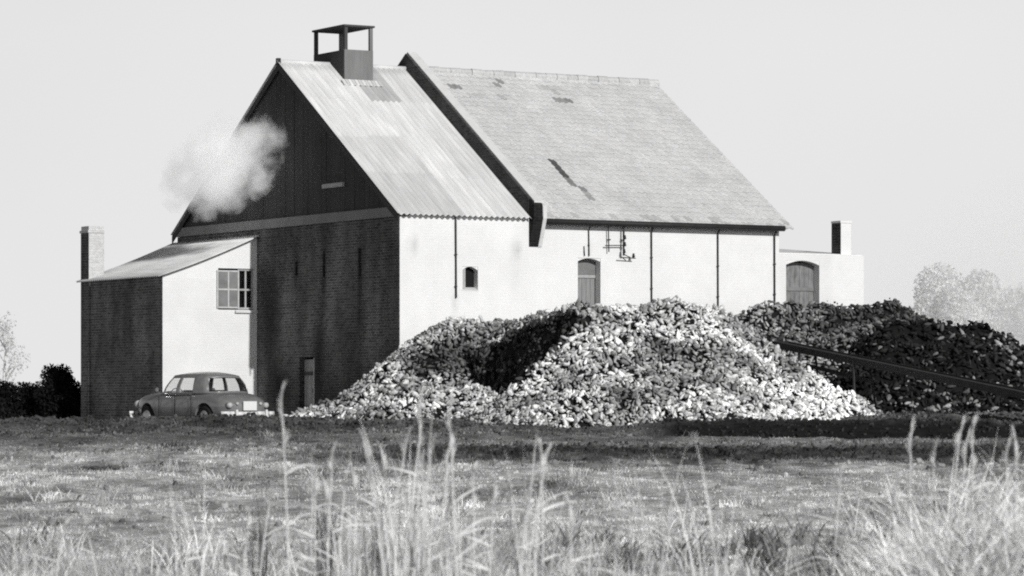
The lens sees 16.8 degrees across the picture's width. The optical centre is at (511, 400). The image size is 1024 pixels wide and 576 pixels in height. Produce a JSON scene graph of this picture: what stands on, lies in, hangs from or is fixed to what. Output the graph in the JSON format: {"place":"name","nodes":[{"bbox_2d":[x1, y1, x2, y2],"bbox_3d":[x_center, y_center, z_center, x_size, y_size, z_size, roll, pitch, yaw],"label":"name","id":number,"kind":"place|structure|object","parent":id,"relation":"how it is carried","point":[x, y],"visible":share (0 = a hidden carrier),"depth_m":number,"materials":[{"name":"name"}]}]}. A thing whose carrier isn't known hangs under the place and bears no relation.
{"place":"outdoors","nodes":[
{"label":"outdoors","id":0,"kind":"place"},
{"bbox_2d":[0,412,1023,575],"bbox_3d":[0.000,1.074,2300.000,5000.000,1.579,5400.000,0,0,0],"label":"ground","id":1,"kind":"structure","parent":0,"point":[859,430],"depth_m":55.23,"materials":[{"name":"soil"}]},
{"bbox_2d":[0,311,29,382],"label":"misty tree","id":2,"kind":"object","parent":1,"relation":"on","point":[5,343],"visible":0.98,"depth_m":204.91,"materials":[{"name":"grey plant"}]},
{"bbox_2d":[15,546,27,575],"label":"reed","id":3,"kind":"object","parent":1,"relation":"on","point":[20,570],"visible":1,"depth_m":22.97,"materials":[{"name":"plant"}]},
{"bbox_2d":[0,380,80,419],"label":"hedge","id":4,"kind":"object","parent":1,"relation":"on","point":[16,401],"visible":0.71,"depth_m":109.81,"materials":[{"name":"black plant"}]},
{"bbox_2d":[21,518,69,575],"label":"reed","id":5,"kind":"object","parent":1,"relation":"on","point":[62,533],"visible":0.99,"depth_m":25.06,"materials":[{"name":"plant"}]},
{"bbox_2d":[32,363,80,418],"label":"bush","id":6,"kind":"object","parent":1,"relation":"on","point":[56,392],"visible":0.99,"depth_m":109.06,"materials":[{"name":"black plant"}]},
{"bbox_2d":[77,506,96,575],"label":"reed","id":7,"kind":"object","parent":1,"relation":"on","point":[86,520],"visible":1,"depth_m":26.01,"materials":[{"name":"plant"}]},
{"bbox_2d":[123,526,171,575],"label":"reed","id":8,"kind":"object","parent":1,"relation":"on","point":[164,541],"visible":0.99,"depth_m":24.01,"materials":[{"name":"plant"}]},
{"bbox_2d":[76,226,258,419],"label":"lean to","id":9,"kind":"object","parent":1,"relation":"on","point":[160,318],"visible":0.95,"depth_m":104.09,"materials":[{"name":"paint"}]},
{"bbox_2d":[216,268,257,312],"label":"window","id":10,"kind":"structure","parent":9,"relation":"in","point":[234,287],"depth_m":103.88,"materials":[{"name":"paint"}]},
{"bbox_2d":[178,504,217,575],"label":"reed","id":11,"kind":"object","parent":1,"relation":"on","point":[186,526],"visible":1,"depth_m":23.95,"materials":[{"name":"plant"}]},
{"bbox_2d":[129,372,274,418],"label":"car","id":12,"kind":"object","parent":1,"relation":"on","point":[204,396],"visible":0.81,"depth_m":92.48,"materials":[{"name":"paint"}]},
{"bbox_2d":[213,506,254,575],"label":"reed","id":13,"kind":"object","parent":1,"relation":"on","point":[248,526],"visible":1,"depth_m":25.98,"materials":[{"name":"plant"}]},
{"bbox_2d":[242,483,297,575],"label":"reed","id":14,"kind":"object","parent":1,"relation":"on","point":[269,495],"visible":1,"depth_m":26.00,"materials":[{"name":"plant"}]},
{"bbox_2d":[276,380,321,575],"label":"reed","id":15,"kind":"object","parent":1,"relation":"on","point":[285,439],"visible":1,"depth_m":24.01,"materials":[{"name":"plant"}]},
{"bbox_2d":[282,466,320,575],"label":"reed","id":16,"kind":"object","parent":1,"relation":"on","point":[316,490],"visible":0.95,"depth_m":24.96,"materials":[{"name":"plant"}]},
{"bbox_2d":[295,441,336,575],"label":"reed","id":17,"kind":"object","parent":1,"relation":"on","point":[330,463],"visible":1,"depth_m":24.05,"materials":[{"name":"plant"}]},
{"bbox_2d":[308,443,344,575],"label":"reed","id":18,"kind":"object","parent":1,"relation":"on","point":[311,462],"visible":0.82,"depth_m":26.02,"materials":[{"name":"plant"}]},
{"bbox_2d":[315,471,370,575],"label":"reed","id":19,"kind":"object","parent":1,"relation":"on","point":[326,492],"visible":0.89,"depth_m":24.98,"materials":[{"name":"plant"}]},
{"bbox_2d":[331,460,369,568],"bbox_3d":[-1.270,1.145,26.908,0.447,1.385,0.139,0,0,-25],"label":"reed","id":20,"kind":"object","parent":1,"relation":"on","point":[355,482],"visible":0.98,"depth_m":26.92,"materials":[{"name":"plant"}]},
{"bbox_2d":[356,429,383,575],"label":"reed","id":21,"kind":"object","parent":1,"relation":"on","point":[367,452],"visible":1,"depth_m":25.02,"materials":[{"name":"plant"}]},
{"bbox_2d":[372,424,431,565],"bbox_3d":[-0.831,1.008,25.970,0.472,1.690,0.154,4,0,22],"label":"reed","id":22,"kind":"object","parent":1,"relation":"on","point":[404,445],"visible":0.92,"depth_m":26.00,"materials":[{"name":"plant"}]},
{"bbox_2d":[376,439,433,571],"bbox_3d":[-0.851,1.054,26.950,0.472,1.541,0.086,-2,2,-2],"label":"reed","id":23,"kind":"object","parent":1,"relation":"on","point":[383,460],"visible":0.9,"depth_m":26.94,"materials":[{"name":"plant"}]},
{"bbox_2d":[283,310,541,419],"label":"beet heap","id":24,"kind":"object","parent":1,"relation":"on","point":[435,358],"visible":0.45,"depth_m":92.84,"materials":[{"name":"grey food"}]},
{"bbox_2d":[396,412,404,417],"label":"beet root","id":25,"kind":"object","parent":24,"relation":"on","point":[399,414],"visible":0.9,"depth_m":89.01,"materials":[{"name":"grey food"}]},
{"bbox_2d":[383,379,445,575],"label":"reed","id":26,"kind":"object","parent":1,"relation":"on","point":[419,421],"visible":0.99,"depth_m":25.05,"materials":[{"name":"plant"}]},
{"bbox_2d":[419,432,442,565],"bbox_3d":[-0.644,1.028,27.000,0.196,1.595,0.094,0,-1,29],"label":"reed","id":27,"kind":"object","parent":1,"relation":"on","point":[431,452],"visible":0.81,"depth_m":27.01,"materials":[{"name":"plant"}]},
{"bbox_2d":[411,463,451,575],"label":"reed","id":28,"kind":"object","parent":1,"relation":"on","point":[449,469],"visible":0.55,"depth_m":26.03,"materials":[{"name":"plant"}]},
{"bbox_2d":[410,434,466,575],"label":"reed","id":29,"kind":"object","parent":1,"relation":"on","point":[447,461],"visible":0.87,"depth_m":25.01,"materials":[{"name":"plant"}]},
{"bbox_2d":[417,452,464,575],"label":"reed","id":30,"kind":"object","parent":1,"relation":"on","point":[425,488],"visible":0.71,"depth_m":24.02,"materials":[{"name":"plant"}]},
{"bbox_2d":[444,389,491,575],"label":"reed","id":31,"kind":"object","parent":1,"relation":"on","point":[453,449],"visible":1,"depth_m":23.05,"materials":[{"name":"plant"}]},
{"bbox_2d":[459,471,499,575],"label":"reed","id":32,"kind":"object","parent":1,"relation":"on","point":[491,511],"visible":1,"depth_m":23.94,"materials":[{"name":"plant"}]},
{"bbox_2d":[171,24,793,415],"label":"kiln house","id":33,"kind":"structure","parent":1,"relation":"on","point":[383,212],"depth_m":101.60,"materials":[{"name":"brick"}]},
{"bbox_2d":[303,358,313,407],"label":"plank door","id":34,"kind":"structure","parent":33,"relation":"in","point":[308,373],"depth_m":101.73,"materials":[{"name":"paint"}]},
{"bbox_2d":[462,267,478,290],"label":"window","id":35,"kind":"structure","parent":33,"relation":"in","point":[468,273],"depth_m":97.97,"materials":[{"name":"glass"}]},
{"bbox_2d":[578,258,599,305],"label":"loading door","id":36,"kind":"structure","parent":33,"relation":"in","point":[586,266],"depth_m":100.07,"materials":[{"name":"grey wood"}]},
{"bbox_2d":[469,461,502,574],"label":"reed","id":37,"kind":"object","parent":1,"relation":"on","point":[471,484],"visible":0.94,"depth_m":25.07,"materials":[{"name":"plant"}]},
{"bbox_2d":[0,410,1023,571],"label":"soil clods","id":38,"kind":"object","parent":1,"relation":"on","point":[568,447],"visible":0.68,"depth_m":73.43,"materials":[{"name":"soil"}]},
{"bbox_2d":[498,449,558,575],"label":"reed","id":39,"kind":"object","parent":1,"relation":"on","point":[539,474],"visible":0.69,"depth_m":25.02,"materials":[{"name":"plant"}]},
{"bbox_2d":[519,478,542,575],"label":"reed","id":40,"kind":"object","parent":1,"relation":"on","point":[525,500],"visible":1,"depth_m":23.02,"materials":[{"name":"plant"}]},
{"bbox_2d":[517,441,574,571],"bbox_3d":[0.246,1.051,26.058,0.490,1.511,0.122,0,0,-11],"label":"reed","id":41,"kind":"object","parent":1,"relation":"on","point":[548,450],"visible":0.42,"depth_m":26.04,"materials":[{"name":"plant"}]},
{"bbox_2d":[535,436,573,575],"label":"reed","id":42,"kind":"object","parent":1,"relation":"on","point":[543,467],"visible":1,"depth_m":23.98,"materials":[{"name":"plant"}]},
{"bbox_2d":[554,521,597,575],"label":"reed","id":43,"kind":"object","parent":1,"relation":"on","point":[589,538],"visible":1,"depth_m":25.01,"materials":[{"name":"plant"}]},
{"bbox_2d":[563,492,602,575],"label":"reed","id":44,"kind":"object","parent":1,"relation":"on","point":[571,518],"visible":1,"depth_m":21.97,"materials":[{"name":"plant"}]},
{"bbox_2d":[581,528,619,575],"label":"reed","id":45,"kind":"object","parent":1,"relation":"on","point":[613,556],"visible":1,"depth_m":23.95,"materials":[{"name":"plant"}]},
{"bbox_2d":[614,418,618,425],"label":"beet root","id":46,"kind":"object","parent":1,"relation":"on","point":[616,422],"visible":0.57,"depth_m":84.92,"materials":[{"name":"grey food"}]},
{"bbox_2d":[451,295,882,427],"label":"beet heap","id":47,"kind":"object","parent":1,"relation":"on","point":[661,356],"visible":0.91,"depth_m":88.05,"materials":[{"name":"grey food"}]},
{"bbox_2d":[593,412,599,421],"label":"beet root","id":48,"kind":"object","parent":47,"relation":"on","point":[596,415],"visible":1,"depth_m":85.10,"materials":[{"name":"grey food"}]},
{"bbox_2d":[662,508,681,575],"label":"reed","id":49,"kind":"object","parent":1,"relation":"on","point":[670,518],"visible":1,"depth_m":24.07,"materials":[{"name":"plant"}]},
{"bbox_2d":[700,518,755,575],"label":"reed","id":50,"kind":"object","parent":1,"relation":"on","point":[739,534],"visible":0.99,"depth_m":24.98,"materials":[{"name":"plant"}]},
{"bbox_2d":[784,527,823,575],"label":"reed","id":51,"kind":"object","parent":1,"relation":"on","point":[788,542],"visible":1,"depth_m":25.06,"materials":[{"name":"plant"}]},
{"bbox_2d":[779,221,863,308],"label":"annex","id":52,"kind":"object","parent":1,"relation":"on","point":[836,274],"visible":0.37,"depth_m":104.25,"materials":[{"name":"paint"}]},
{"bbox_2d":[786,260,818,308],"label":"arched door","id":53,"kind":"structure","parent":52,"relation":"in","point":[799,276],"depth_m":104.01,"materials":[{"name":"wood"}]},
{"bbox_2d":[798,463,844,575],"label":"reed","id":54,"kind":"object","parent":1,"relation":"on","point":[838,485],"visible":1,"depth_m":26.03,"materials":[{"name":"plant"}]},
{"bbox_2d":[734,298,935,381],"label":"beet heap","id":55,"kind":"object","parent":1,"relation":"on","point":[824,325],"visible":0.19,"depth_m":97.71,"materials":[{"name":"grey food"}]},
{"bbox_2d":[883,471,904,575],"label":"reed","id":56,"kind":"object","parent":1,"relation":"on","point":[892,493],"visible":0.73,"depth_m":25.01,"materials":[{"name":"plant"}]},
{"bbox_2d":[769,340,1023,409],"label":"conveyor","id":57,"kind":"object","parent":1,"relation":"on","point":[942,377],"visible":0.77,"depth_m":90.48,"materials":[{"name":"metal"}]},
{"bbox_2d":[884,416,931,575],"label":"reed","id":58,"kind":"object","parent":1,"relation":"on","point":[908,450],"visible":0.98,"depth_m":26.00,"materials":[{"name":"plant"}]},
{"bbox_2d":[887,496,929,575],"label":"reed","id":59,"kind":"object","parent":1,"relation":"on","point":[895,529],"visible":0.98,"depth_m":24.00,"materials":[{"name":"plant"}]},
{"bbox_2d":[899,439,938,575],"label":"reed","id":60,"kind":"object","parent":1,"relation":"on","point":[932,463],"visible":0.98,"depth_m":25.00,"materials":[{"name":"plant"}]},
{"bbox_2d":[829,317,1023,413],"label":"coal heap","id":61,"kind":"object","parent":1,"relation":"on","point":[980,351],"visible":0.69,"depth_m":94.40,"materials":[{"name":"black stone"}]},
{"bbox_2d":[912,284,987,325],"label":"misty tree","id":62,"kind":"object","parent":1,"relation":"on","point":[954,308],"visible":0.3,"depth_m":170.92,"materials":[{"name":"grey plant"}]},
{"bbox_2d":[930,425,974,527],"bbox_3d":[3.422,1.011,27.001,0.472,1.654,0.086,0,1,-17],"label":"reed","id":63,"kind":"object","parent":1,"relation":"on","point":[963,452],"visible":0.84,"depth_m":27.02,"materials":[{"name":"plant"}]},
{"bbox_2d":[938,415,988,574],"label":"reed","id":64,"kind":"object","parent":1,"relation":"on","point":[957,442],"visible":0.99,"depth_m":25.11,"materials":[{"name":"plant"}]},
{"bbox_2d":[912,262,1023,345],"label":"misty tree","id":65,"kind":"object","parent":1,"relation":"on","point":[995,303],"visible":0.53,"depth_m":177.50,"materials":[{"name":"grey plant"}]},
{"bbox_2d":[967,414,1006,562],"bbox_3d":[3.558,0.962,26.088,0.348,1.752,0.108,4,-2,-19],"label":"reed","id":66,"kind":"object","parent":1,"relation":"on","point":[974,460],"visible":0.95,"depth_m":26.06,"materials":[{"name":"plant"}]},
{"bbox_2d":[995,425,1023,553],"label":"reed","id":67,"kind":"object","parent":1,"relation":"on","point":[1016,449],"visible":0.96,"depth_m":25.93,"materials":[{"name":"plant"}]},
{"bbox_2d":[1000,434,1023,574],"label":"reed","id":68,"kind":"object","parent":1,"relation":"on","point":[1007,483],"visible":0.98,"depth_m":24.01,"materials":[{"name":"plant"}]},
{"bbox_2d":[1014,302,1023,342],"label":"misty tree","id":69,"kind":"object","parent":1,"relation":"on","point":[1021,319],"visible":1,"depth_m":176.10,"materials":[{"name":"grey plant"}]},
{"bbox_2d":[0,395,1023,575],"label":"tall dry grass","id":70,"kind":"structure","parent":0,"point":[963,558],"depth_m":30.08,"materials":[{"name":"grey plant"}]},
{"bbox_2d":[0,0,1023,387],"label":"sky","id":71,"kind":"structure","parent":0,"point":[902,121],"materials":[{"name":"white"}]}
]}

